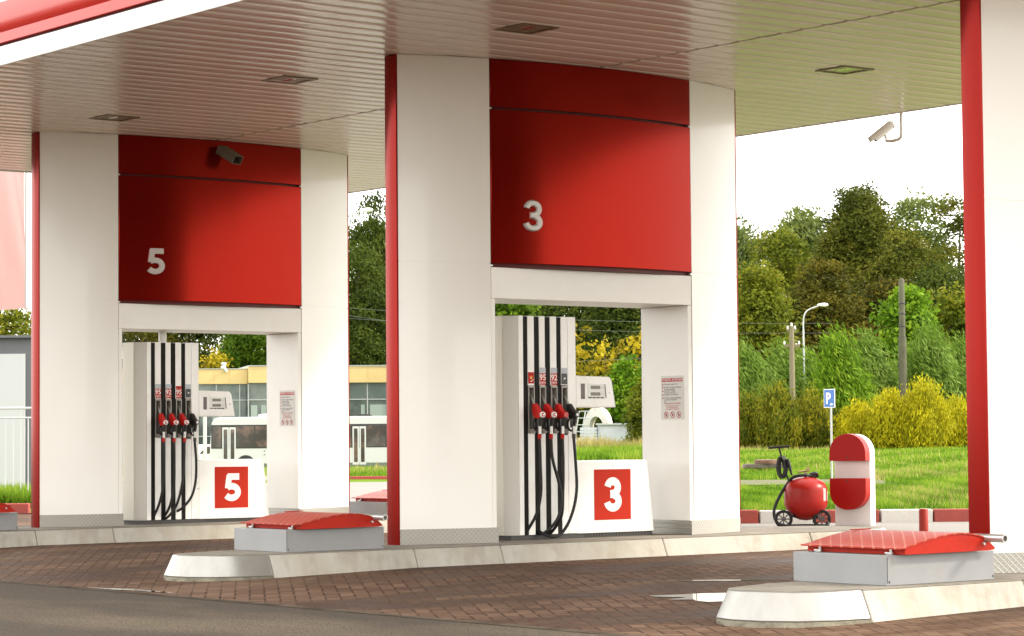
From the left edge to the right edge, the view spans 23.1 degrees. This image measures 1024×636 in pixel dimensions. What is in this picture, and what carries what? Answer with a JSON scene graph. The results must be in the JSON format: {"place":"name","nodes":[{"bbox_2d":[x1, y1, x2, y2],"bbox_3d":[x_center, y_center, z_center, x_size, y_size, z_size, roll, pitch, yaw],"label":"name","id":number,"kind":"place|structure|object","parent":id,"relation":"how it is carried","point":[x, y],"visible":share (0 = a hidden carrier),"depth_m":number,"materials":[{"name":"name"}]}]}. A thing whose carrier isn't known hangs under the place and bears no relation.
{"place":"outdoors","nodes":[
{"label":"outdoors","id":0,"kind":"place"},
{"bbox_2d":[199,444,209,459],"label":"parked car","id":1,"kind":"object","parent":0,"point":[201,451],"visible":0.02,"depth_m":125.93,"materials":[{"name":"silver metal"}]},
{"bbox_2d":[0,582,611,635],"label":"asphalt road","id":2,"kind":"structure","parent":0,"point":[31,610],"depth_m":18.45,"materials":[{"name":"grey asphalt"}]},
{"bbox_2d":[0,0,964,439],"label":"sky","id":3,"kind":"structure","parent":0,"point":[776,170],"materials":[{"name":"white"}]},
{"bbox_2d":[0,441,968,512],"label":"grass","id":4,"kind":"structure","parent":0,"point":[762,497],"depth_m":56.49,"materials":[{"name":"green plant"}]},
{"bbox_2d":[30,463,963,512],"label":"grass verge","id":5,"kind":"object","parent":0,"point":[360,480],"depth_m":75.39,"materials":[{"name":"green plant"}]},
{"bbox_2d":[0,407,30,490],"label":"white railing","id":6,"kind":"object","parent":5,"relation":"on","point":[13,418],"visible":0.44,"depth_m":47.14,"materials":[{"name":"grey metal"}]},
{"bbox_2d":[0,335,30,487],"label":"service kiosk","id":7,"kind":"object","parent":5,"relation":"on","point":[15,370],"visible":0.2,"depth_m":51.97,"materials":[{"name":"grey"}]},
{"bbox_2d":[0,306,30,334],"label":"young tree","id":8,"kind":"object","parent":5,"relation":"on","point":[18,321],"visible":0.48,"depth_m":66.01,"materials":[{"name":"green plant"}]},
{"bbox_2d":[122,332,191,342],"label":"deciduous tree","id":9,"kind":"object","parent":5,"relation":"on","point":[131,336],"visible":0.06,"depth_m":186.31,"materials":[{"name":"green plant"}]},
{"bbox_2d":[142,332,232,367],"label":"deciduous tree","id":10,"kind":"object","parent":5,"relation":"on","point":[204,339],"visible":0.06,"depth_m":188.14,"materials":[{"name":"green plant"}]},
{"bbox_2d":[203,417,206,459],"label":"metal post","id":11,"kind":"object","parent":5,"relation":"on","point":[204,438],"visible":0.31,"depth_m":99.84,"materials":[{"name":"grey metal"}]},
{"bbox_2d":[199,345,233,367],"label":"maple tree","id":12,"kind":"object","parent":5,"relation":"on","point":[219,357],"visible":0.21,"depth_m":178.09,"materials":[{"name":"yellow plant"}]},
{"bbox_2d":[208,334,266,367],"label":"deciduous tree","id":13,"kind":"object","parent":5,"relation":"on","point":[242,353],"visible":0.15,"depth_m":182.57,"materials":[{"name":"green plant"}]},
{"bbox_2d":[122,362,386,462],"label":"office building","id":14,"kind":"structure","parent":5,"relation":"on","point":[246,387],"depth_m":156.87,"materials":[{"name":"yellow glass"}]},
{"bbox_2d":[122,384,246,462],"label":"window frame","id":15,"kind":"structure","parent":14,"relation":"in","point":[239,400],"depth_m":156.83,"materials":[{"name":"grey"}]},
{"bbox_2d":[248,383,386,416],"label":"window frame","id":16,"kind":"structure","parent":14,"relation":"in","point":[367,399],"depth_m":157.90,"materials":[{"name":"grey"}]},
{"bbox_2d":[210,413,386,466],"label":"city bus","id":17,"kind":"object","parent":5,"relation":"on","point":[238,437],"visible":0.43,"depth_m":123.00,"materials":[{"name":"grey metal"}]},
{"bbox_2d":[348,208,372,216],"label":"street lamp","id":18,"kind":"object","parent":5,"relation":"on","point":[366,209],"visible":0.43,"depth_m":92.26,"materials":[{"name":"grey metal"}]},
{"bbox_2d":[348,190,385,361],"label":"poplar tree","id":19,"kind":"object","parent":5,"relation":"on","point":[376,228],"visible":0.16,"depth_m":185.34,"materials":[{"name":"green plant"}]},
{"bbox_2d":[349,240,385,364],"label":"poplar tree","id":20,"kind":"object","parent":5,"relation":"on","point":[360,344],"visible":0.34,"depth_m":181.23,"materials":[{"name":"green plant"}]},
{"bbox_2d":[495,303,545,315],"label":"maple tree","id":21,"kind":"object","parent":5,"relation":"on","point":[513,309],"visible":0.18,"depth_m":126.83,"materials":[{"name":"green plant"}]},
{"bbox_2d":[531,305,636,439],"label":"deciduous tree","id":22,"kind":"object","parent":5,"relation":"on","point":[558,311],"visible":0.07,"depth_m":145.78,"materials":[{"name":"green plant"}]},
{"bbox_2d":[575,323,596,439],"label":"maple tree","id":23,"kind":"object","parent":5,"relation":"on","point":[583,354],"visible":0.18,"depth_m":120.72,"materials":[{"name":"yellow plant"}]},
{"bbox_2d":[576,408,612,436],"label":"slide","id":24,"kind":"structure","parent":5,"relation":"on","point":[594,414],"depth_m":110.96,"materials":[{"name":"white plastic"}]},
{"bbox_2d":[580,423,630,441],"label":"swimming pool","id":25,"kind":"structure","parent":5,"relation":"on","point":[616,430],"depth_m":107.89,"materials":[{"name":"white plastic"}]},
{"bbox_2d":[572,306,643,436],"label":"deciduous tree","id":26,"kind":"object","parent":5,"relation":"on","point":[613,326],"visible":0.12,"depth_m":140.62,"materials":[{"name":"green plant"}]},
{"bbox_2d":[581,334,634,408],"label":"maple tree","id":27,"kind":"object","parent":5,"relation":"on","point":[604,368],"visible":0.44,"depth_m":119.90,"materials":[{"name":"yellow plant"}]},
{"bbox_2d":[601,353,641,422],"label":"maple tree","id":28,"kind":"object","parent":5,"relation":"on","point":[621,375],"visible":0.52,"depth_m":115.60,"materials":[{"name":"green plant"}]},
{"bbox_2d":[614,326,641,380],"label":"maple tree","id":29,"kind":"object","parent":5,"relation":"on","point":[635,344],"visible":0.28,"depth_m":119.56,"materials":[{"name":"yellow plant"}]},
{"bbox_2d":[621,381,641,442],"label":"garden bush","id":30,"kind":"object","parent":5,"relation":"on","point":[634,415],"visible":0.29,"depth_m":105.67,"materials":[{"name":"green plant"}]},
{"bbox_2d":[739,388,766,448],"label":"autumn bush","id":31,"kind":"object","parent":5,"relation":"on","point":[747,434],"visible":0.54,"depth_m":100.35,"materials":[{"name":"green plant"}]},
{"bbox_2d":[737,213,771,296],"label":"poplar tree","id":32,"kind":"object","parent":5,"relation":"on","point":[742,237],"visible":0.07,"depth_m":157.36,"materials":[{"name":"green plant"}]},
{"bbox_2d":[741,459,782,468],"bbox_3d":[6.324,3.656,62.898,1.104,0.220,0.592,0,-3,0],"label":"manhole ring","id":33,"kind":"object","parent":5,"relation":"on","point":[765,463],"visible":0.69,"depth_m":62.64,"materials":[{"name":"concrete"}]},
{"bbox_2d":[738,336,798,402],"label":"willow bush","id":34,"kind":"object","parent":5,"relation":"on","point":[752,375],"visible":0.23,"depth_m":109.37,"materials":[{"name":"green plant"}]},
{"bbox_2d":[738,258,807,370],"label":"birch tree","id":35,"kind":"object","parent":5,"relation":"on","point":[761,311],"visible":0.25,"depth_m":123.33,"materials":[{"name":"green plant"}]},
{"bbox_2d":[749,379,803,449],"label":"autumn bush","id":36,"kind":"object","parent":5,"relation":"on","point":[778,419],"visible":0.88,"depth_m":99.49,"materials":[{"name":"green plant"}]},
{"bbox_2d":[738,223,819,367],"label":"deciduous tree","id":37,"kind":"object","parent":5,"relation":"on","point":[775,247],"visible":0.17,"depth_m":149.85,"materials":[{"name":"green plant"}]},
{"bbox_2d":[761,336,816,399],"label":"willow bush","id":38,"kind":"object","parent":5,"relation":"on","point":[779,356],"visible":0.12,"depth_m":111.49,"materials":[{"name":"green plant"}]},
{"bbox_2d":[783,323,799,399],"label":"wooden pole","id":39,"kind":"object","parent":5,"relation":"on","point":[791,329],"visible":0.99,"depth_m":103.97,"materials":[{"name":"brown wood"}]},
{"bbox_2d":[354,308,794,323],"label":"overhead wire","id":40,"kind":"object","parent":39,"relation":"attached to","point":[625,321],"visible":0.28,"depth_m":112.12,"materials":[{"name":"grey metal"}]},
{"bbox_2d":[761,203,828,289],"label":"poplar tree","id":41,"kind":"object","parent":5,"relation":"on","point":[810,224],"visible":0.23,"depth_m":165.28,"materials":[{"name":"green plant"}]},
{"bbox_2d":[795,347,823,389],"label":"willow bush","id":42,"kind":"object","parent":5,"relation":"on","point":[807,362],"visible":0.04,"depth_m":112.77,"materials":[{"name":"green plant"}]},
{"bbox_2d":[792,381,836,448],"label":"autumn bush","id":43,"kind":"object","parent":5,"relation":"on","point":[815,416],"visible":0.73,"depth_m":100.28,"materials":[{"name":"yellow plant"}]},
{"bbox_2d":[803,303,827,382],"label":"street lamp","id":44,"kind":"object","parent":5,"relation":"on","point":[821,305],"visible":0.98,"depth_m":112.08,"materials":[{"name":"grey metal"}]},
{"bbox_2d":[349,318,637,331],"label":"overhead wire","id":45,"kind":"object","parent":44,"relation":"attached to","point":[590,330],"visible":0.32,"depth_m":112.10,"materials":[{"name":"grey"}]},
{"bbox_2d":[824,389,834,477],"bbox_3d":[6.476,2.413,50.950,0.068,1.940,0.350,1,-3,-32],"label":"parking sign","id":46,"kind":"object","parent":5,"relation":"on","point":[829,398],"visible":0.9,"depth_m":50.95,"materials":[{"name":"blue"}]},
{"bbox_2d":[778,255,886,365],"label":"deciduous tree","id":47,"kind":"object","parent":5,"relation":"on","point":[829,286],"visible":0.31,"depth_m":137.16,"materials":[{"name":"green plant"}]},
{"bbox_2d":[829,408,843,445],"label":"autumn bush","id":48,"kind":"object","parent":5,"relation":"on","point":[835,413],"visible":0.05,"depth_m":101.54,"materials":[{"name":"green plant"}]},
{"bbox_2d":[801,317,880,413],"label":"willow bush","id":49,"kind":"object","parent":5,"relation":"on","point":[843,376],"visible":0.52,"depth_m":105.44,"materials":[{"name":"green plant"}]},
{"bbox_2d":[827,397,874,442],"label":"yellow bush","id":50,"kind":"object","parent":5,"relation":"on","point":[850,419],"visible":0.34,"depth_m":99.53,"materials":[{"name":"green plant"}]},
{"bbox_2d":[799,184,915,329],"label":"deciduous tree","id":51,"kind":"object","parent":5,"relation":"on","point":[859,228],"visible":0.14,"depth_m":151.03,"materials":[{"name":"green plant"}]},
{"bbox_2d":[833,178,900,279],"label":"deciduous tree","id":52,"kind":"object","parent":5,"relation":"on","point":[873,190],"visible":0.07,"depth_m":154.26,"materials":[{"name":"green plant"}]},
{"bbox_2d":[849,323,907,399],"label":"willow bush","id":53,"kind":"object","parent":5,"relation":"on","point":[878,367],"visible":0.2,"depth_m":109.50,"materials":[{"name":"green plant"}]},
{"bbox_2d":[850,275,913,371],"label":"deciduous tree","id":54,"kind":"object","parent":5,"relation":"on","point":[877,292],"visible":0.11,"depth_m":139.24,"materials":[{"name":"green plant"}]},
{"bbox_2d":[858,386,915,448],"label":"yellow bush","id":55,"kind":"object","parent":5,"relation":"on","point":[882,432],"visible":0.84,"depth_m":98.28,"materials":[{"name":"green plant"}]},
{"bbox_2d":[849,225,945,318],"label":"deciduous tree","id":56,"kind":"object","parent":5,"relation":"on","point":[905,259],"visible":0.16,"depth_m":145.88,"materials":[{"name":"green plant"}]},
{"bbox_2d":[898,278,907,400],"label":"concrete pole","id":57,"kind":"object","parent":5,"relation":"on","point":[902,346],"visible":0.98,"depth_m":105.94,"materials":[{"name":"grey concrete"}]},
{"bbox_2d":[887,341,919,381],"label":"willow bush","id":58,"kind":"object","parent":5,"relation":"on","point":[897,360],"visible":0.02,"depth_m":111.85,"materials":[{"name":"green plant"}]},
{"bbox_2d":[867,283,943,364],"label":"maple tree","id":59,"kind":"object","parent":5,"relation":"on","point":[913,303],"visible":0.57,"depth_m":117.57,"materials":[{"name":"green plant"}]},
{"bbox_2d":[885,185,958,262],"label":"deciduous tree","id":60,"kind":"object","parent":5,"relation":"on","point":[908,214],"visible":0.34,"depth_m":167.52,"materials":[{"name":"green plant"}]},
{"bbox_2d":[893,372,957,448],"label":"yellow bush","id":61,"kind":"object","parent":5,"relation":"on","point":[930,417],"visible":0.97,"depth_m":97.83,"materials":[{"name":"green plant"}]},
{"bbox_2d":[887,260,964,361],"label":"deciduous tree","id":62,"kind":"object","parent":5,"relation":"on","point":[936,282],"visible":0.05,"depth_m":137.48,"materials":[{"name":"green plant"}]},
{"bbox_2d":[898,310,966,408],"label":"willow bush","id":63,"kind":"object","parent":5,"relation":"on","point":[931,357],"visible":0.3,"depth_m":106.45,"materials":[{"name":"green plant"}]},
{"bbox_2d":[922,189,964,286],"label":"deciduous tree","id":64,"kind":"object","parent":5,"relation":"on","point":[952,250],"visible":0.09,"depth_m":160.19,"materials":[{"name":"green plant"}]},
{"bbox_2d":[927,280,965,355],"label":"maple tree","id":65,"kind":"object","parent":5,"relation":"on","point":[952,314],"visible":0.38,"depth_m":119.62,"materials":[{"name":"green plant"}]},
{"bbox_2d":[939,393,966,447],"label":"yellow bush","id":66,"kind":"object","parent":5,"relation":"on","point":[960,414],"visible":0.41,"depth_m":99.27,"materials":[{"name":"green plant"}]},
{"bbox_2d":[945,328,965,387],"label":"willow bush","id":67,"kind":"object","parent":5,"relation":"on","point":[960,358],"visible":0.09,"depth_m":109.72,"materials":[{"name":"green plant"}]},
{"bbox_2d":[28,482,968,532],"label":"concrete yard","id":68,"kind":"structure","parent":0,"point":[359,488],"depth_m":35.55,"materials":[{"name":"grey concrete"}]},
{"bbox_2d":[4,503,29,513],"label":"kerb","id":69,"kind":"structure","parent":68,"relation":"on","point":[19,508],"depth_m":44.69,"materials":[{"name":"red concrete"}]},
{"bbox_2d":[350,476,386,478],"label":"kerb","id":70,"kind":"structure","parent":68,"relation":"on","point":[368,477],"depth_m":75.66,"materials":[{"name":"red concrete"}]},
{"bbox_2d":[741,510,757,523],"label":"kerb","id":71,"kind":"structure","parent":68,"relation":"on","point":[749,516],"depth_m":36.22,"materials":[{"name":"red concrete"}]},
{"bbox_2d":[759,510,812,522],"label":"kerb","id":72,"kind":"structure","parent":68,"relation":"on","point":[765,516],"depth_m":36.22,"materials":[{"name":"white concrete"}]},
{"bbox_2d":[768,445,830,525],"bbox_3d":[3.926,2.303,34.327,0.821,1.129,0.594,0,-3,0],"label":"tank trolley","id":73,"kind":"object","parent":68,"relation":"on","point":[805,496],"visible":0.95,"depth_m":34.13,"materials":[{"name":"red metal"}]},
{"bbox_2d":[816,509,878,522],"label":"kerb","id":74,"kind":"structure","parent":68,"relation":"on","point":[832,513],"depth_m":36.22,"materials":[{"name":"red concrete"}]},
{"bbox_2d":[829,434,875,525],"bbox_3d":[4.726,2.247,34.833,0.524,1.280,0.414,-2,-3,27],"label":"air water post","id":75,"kind":"object","parent":68,"relation":"on","point":[852,483],"visible":1,"depth_m":34.72,"materials":[{"name":"red"}]},
{"bbox_2d":[880,509,932,521],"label":"kerb","id":76,"kind":"structure","parent":68,"relation":"on","point":[899,515],"depth_m":36.22,"materials":[{"name":"white concrete"}]},
{"bbox_2d":[919,508,927,530],"bbox_3d":[5.120,2.540,31.212,0.116,0.344,0.116,0,-3,0],"label":"bollard","id":77,"kind":"object","parent":68,"relation":"on","point":[923,519],"visible":0.88,"depth_m":31.16,"materials":[{"name":"red metal"}]},
{"bbox_2d":[932,509,968,521],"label":"kerb","id":78,"kind":"structure","parent":68,"relation":"on","point":[950,515],"depth_m":36.22,"materials":[{"name":"red concrete"}]},
{"bbox_2d":[0,513,1023,635],"bbox_3d":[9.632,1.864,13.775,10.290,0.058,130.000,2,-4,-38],"label":"paved forecourt","id":79,"kind":"structure","parent":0,"point":[612,595],"depth_m":21.73,"materials":[{"name":"brick"}]},
{"bbox_2d":[0,171,26,309],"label":"banner flag","id":80,"kind":"object","parent":79,"relation":"on","point":[13,260],"visible":0.73,"depth_m":40.13,"materials":[{"name":"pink fabric"}]},
{"bbox_2d":[88,587,171,592],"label":"puddle","id":81,"kind":"object","parent":79,"relation":"on","point":[130,589],"visible":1,"depth_m":22.23,"materials":[{"name":"grey liquid"}]},
{"bbox_2d":[0,520,386,547],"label":"pump island","id":82,"kind":"structure","parent":79,"relation":"on","point":[25,536],"depth_m":31.45,"materials":[{"name":"concrete"}]},
{"bbox_2d":[0,503,17,530],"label":"tank hatch","id":83,"kind":"object","parent":82,"relation":"on","point":[8,517],"visible":1,"depth_m":30.63,"materials":[{"name":"silver metal"}]},
{"bbox_2d":[31,132,349,527],"bbox_3d":[-4.165,0.197,33.149,4.744,4.996,1.122,2,-4,-38],"label":"pump portal","id":84,"kind":"object","parent":82,"relation":"on","point":[132,233],"visible":0.96,"depth_m":32.43,"materials":[{"name":"metal"}]},
{"bbox_2d":[216,145,242,164],"bbox_3d":[-3.693,-2.124,32.695,0.370,0.259,0.172,-2,-3,34],"label":"security camera","id":85,"kind":"object","parent":84,"relation":"attached to","point":[228,154],"visible":1,"depth_m":32.64,"materials":[{"name":"grey metal"}]},
{"bbox_2d":[279,390,294,425],"bbox_3d":[-3.030,1.215,33.821,0.006,0.483,0.380,2,-4,-38],"label":"notice sign","id":86,"kind":"object","parent":84,"relation":"attached to","point":[287,407],"visible":1,"depth_m":33.81,"materials":[{"name":"white paper"}]},
{"bbox_2d":[122,331,268,524],"bbox_3d":[-4.107,1.437,33.097,2.004,2.511,0.595,2,-4,-38],"label":"fuel dispenser","id":87,"kind":"object","parent":82,"relation":"on","point":[169,477],"visible":1,"depth_m":32.71,"materials":[{"name":"grey metal"}]},
{"bbox_2d":[350,490,386,514],"bbox_3d":[-1.480,2.571,34.802,1.135,0.366,1.185,2,-4,-38],"label":"tank hatch","id":88,"kind":"object","parent":82,"relation":"on","point":[373,503],"visible":0.25,"depth_m":34.61,"materials":[{"name":"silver metal"}]},
{"bbox_2d":[0,580,642,635],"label":"edging strip","id":89,"kind":"object","parent":79,"relation":"on","point":[572,630],"depth_m":19.33,"materials":[{"name":"concrete"}]},
{"bbox_2d":[164,526,885,581],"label":"pump island","id":90,"kind":"structure","parent":79,"relation":"on","point":[225,565],"depth_m":25.15,"materials":[{"name":"concrete"}]},
{"bbox_2d":[234,510,387,552],"bbox_3d":[-1.916,2.078,24.514,1.135,0.366,1.185,2,-4,-38],"label":"tank hatch","id":91,"kind":"object","parent":90,"relation":"on","point":[291,531],"visible":1,"depth_m":24.26,"materials":[{"name":"red"}]},
{"bbox_2d":[384,54,740,544],"bbox_3d":[0.635,-0.140,27.007,4.744,4.996,1.122,2,-4,-38],"label":"pump portal","id":92,"kind":"object","parent":90,"relation":"on","point":[521,182],"visible":0.98,"depth_m":26.22,"materials":[{"name":"metal"}]},
{"bbox_2d":[0,0,961,193],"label":"station canopy","id":93,"kind":"object","parent":92,"relation":"on","point":[195,69],"visible":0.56,"depth_m":25.84,"materials":[{"name":"white metal"}]},
{"bbox_2d":[89,114,139,121],"bbox_3d":[-4.822,-2.430,30.446,0.450,0.018,0.450,2,-4,-38],"label":"ceiling light","id":94,"kind":"object","parent":93,"relation":"attached to","point":[110,117],"visible":1,"depth_m":30.43,"materials":[{"name":"brown"}]},
{"bbox_2d":[261,75,317,84],"bbox_3d":[-2.424,-2.599,27.361,0.450,0.018,0.450,2,-4,-38],"label":"ceiling light","id":95,"kind":"object","parent":93,"relation":"attached to","point":[298,80],"visible":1,"depth_m":27.34,"materials":[{"name":"brown"}]},
{"bbox_2d":[494,23,559,34],"bbox_3d":[0.141,-2.779,24.079,0.450,0.018,0.450,2,-4,-38],"label":"ceiling light","id":96,"kind":"object","parent":93,"relation":"attached to","point":[525,28],"visible":1,"depth_m":24.08,"materials":[{"name":"brown"}]},
{"bbox_2d":[815,65,874,74],"bbox_3d":[3.578,-2.668,26.987,0.450,0.018,0.450,2,-4,-38],"label":"ceiling light","id":97,"kind":"object","parent":93,"relation":"attached to","point":[843,70],"visible":1,"depth_m":26.98,"materials":[{"name":"grey"}]},
{"bbox_2d":[868,111,905,142],"bbox_3d":[4.596,-2.321,30.660,0.495,0.373,0.259,-2,-3,26],"label":"security camera","id":98,"kind":"object","parent":93,"relation":"attached to","point":[882,131],"visible":1,"depth_m":30.63,"materials":[{"name":"white"}]},
{"bbox_2d":[661,375,683,419],"bbox_3d":[1.770,0.878,27.679,0.006,0.483,0.380,2,-4,-38],"label":"notice sign","id":99,"kind":"object","parent":92,"relation":"attached to","point":[672,397],"visible":1,"depth_m":27.68,"materials":[{"name":"white paper"}]},
{"bbox_2d":[495,315,653,540],"bbox_3d":[0.693,1.176,26.951,2.004,2.359,0.595,2,-4,-38],"label":"fuel dispenser","id":100,"kind":"object","parent":90,"relation":"on","point":[549,485],"visible":0.99,"depth_m":26.56,"materials":[{"name":"grey metal"}]},
{"bbox_2d":[650,593,725,601],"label":"puddle","id":101,"kind":"object","parent":79,"relation":"on","point":[709,597],"visible":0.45,"depth_m":19.96,"materials":[{"name":"grey liquid"}]},
{"bbox_2d":[678,580,714,580],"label":"puddle","id":102,"kind":"object","parent":79,"relation":"on","point":[696,580],"visible":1,"depth_m":21.87,"materials":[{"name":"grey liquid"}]},
{"bbox_2d":[716,573,1023,627],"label":"pump island","id":103,"kind":"structure","parent":79,"relation":"on","point":[800,604],"depth_m":17.47,"materials":[{"name":"concrete"}]},
{"bbox_2d":[793,528,1007,585],"bbox_3d":[2.885,1.742,18.386,1.135,0.366,1.185,2,-4,-38],"label":"tank hatch","id":104,"kind":"object","parent":103,"relation":"on","point":[865,556],"visible":1,"depth_m":18.14,"materials":[{"name":"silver metal"}]},
{"bbox_2d":[960,0,1023,573],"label":"pump portal","id":105,"kind":"object","parent":103,"relation":"on","point":[992,61],"visible":0.86,"depth_m":19.39,"materials":[{"name":"metal"}]},
{"bbox_2d":[350,434,967,508],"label":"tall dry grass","id":106,"kind":"structure","parent":0,"point":[585,442],"depth_m":69.19,"materials":[{"name":"green plant"}]},
{"bbox_2d":[740,479,890,484],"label":"path","id":107,"kind":"structure","parent":0,"point":[764,482],"depth_m":52.23,"materials":[{"name":"concrete"}]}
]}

